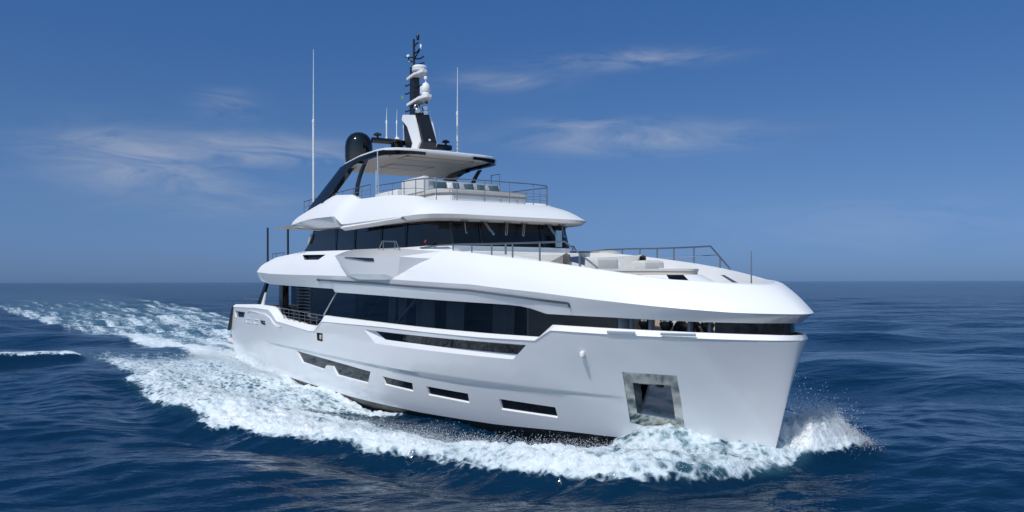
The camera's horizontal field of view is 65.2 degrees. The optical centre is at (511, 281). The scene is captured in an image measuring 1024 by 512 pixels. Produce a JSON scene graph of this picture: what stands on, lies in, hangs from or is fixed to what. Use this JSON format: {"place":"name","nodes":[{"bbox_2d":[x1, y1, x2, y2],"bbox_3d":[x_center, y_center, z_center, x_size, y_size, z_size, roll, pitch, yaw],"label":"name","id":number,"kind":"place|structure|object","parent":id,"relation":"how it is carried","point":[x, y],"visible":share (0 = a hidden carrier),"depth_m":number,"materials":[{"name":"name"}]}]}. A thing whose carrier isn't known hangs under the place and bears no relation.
{"place":"outdoors","nodes":[
{"label":"outdoors","id":0,"kind":"place"},
{"bbox_2d":[0,281,1023,511],"bbox_3d":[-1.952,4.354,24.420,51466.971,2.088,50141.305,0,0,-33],"label":"sea","id":1,"kind":"structure","parent":0,"point":[927,377],"depth_m":23.95,"materials":[{"name":"liquid"}]},
{"bbox_2d":[126,336,884,477],"bbox_3d":[-7.777,3.939,32.312,42.103,2.348,12.005,0,0,40],"label":"spray","id":2,"kind":"object","parent":1,"relation":"on","point":[846,428],"visible":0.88,"depth_m":21.15,"materials":[{"name":"white liquid"}]},
{"bbox_2d":[227,34,813,448],"bbox_3d":[-4.324,-2.641,35.905,9.050,17.100,41.040,0,0,-33],"label":"yacht","id":3,"kind":"object","parent":1,"relation":"on","point":[507,313],"visible":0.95,"depth_m":24.93,"materials":[{"name":"white metal"}]},
{"bbox_2d":[432,181,446,188],"bbox_3d":[-2.838,-3.799,31.630,0.620,0.360,0.136,0,-18,-33],"label":"pillow","id":4,"kind":"object","parent":3,"relation":"on","point":[441,184],"visible":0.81,"depth_m":31.54,"materials":[{"name":"blue fabric"}]},
{"bbox_2d":[446,182,452,187],"bbox_3d":[-2.469,-3.800,31.906,0.300,0.360,0.136,-4,-16,-34],"label":"pillow","id":5,"kind":"object","parent":3,"relation":"on","point":[449,185],"visible":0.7,"depth_m":31.84,"materials":[{"name":"white fabric"}]},
{"bbox_2d":[452,182,459,188],"bbox_3d":[-2.234,-3.801,32.022,0.320,0.360,0.136,2,-20,-32],"label":"pillow","id":6,"kind":"object","parent":3,"relation":"on","point":[456,185],"visible":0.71,"depth_m":31.96,"materials":[{"name":"blue fabric"}]},
{"bbox_2d":[463,183,473,188],"bbox_3d":[-1.722,-3.802,32.354,0.460,0.360,0.136,-8,-14,-35],"label":"pillow","id":7,"kind":"object","parent":3,"relation":"on","point":[468,186],"visible":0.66,"depth_m":32.28,"materials":[{"name":"blue fabric"}]},
{"bbox_2d":[477,184,483,189],"bbox_3d":[-1.244,-3.803,32.665,0.400,0.360,0.136,4,-20,-32],"label":"pillow","id":8,"kind":"object","parent":3,"relation":"on","point":[480,187],"visible":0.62,"depth_m":32.59,"materials":[{"name":"blue fabric"}]},
{"bbox_2d":[488,185,498,190],"bbox_3d":[-0.730,-3.804,32.975,0.500,0.360,0.136,-5,-15,-34],"label":"pillow","id":9,"kind":"object","parent":3,"relation":"on","point":[493,188],"visible":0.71,"depth_m":32.89,"materials":[{"name":"blue fabric"}]},
{"bbox_2d":[0,0,1023,282],"label":"sky","id":10,"kind":"structure","parent":0,"point":[142,141],"materials":[{"name":"blue"}]}
]}

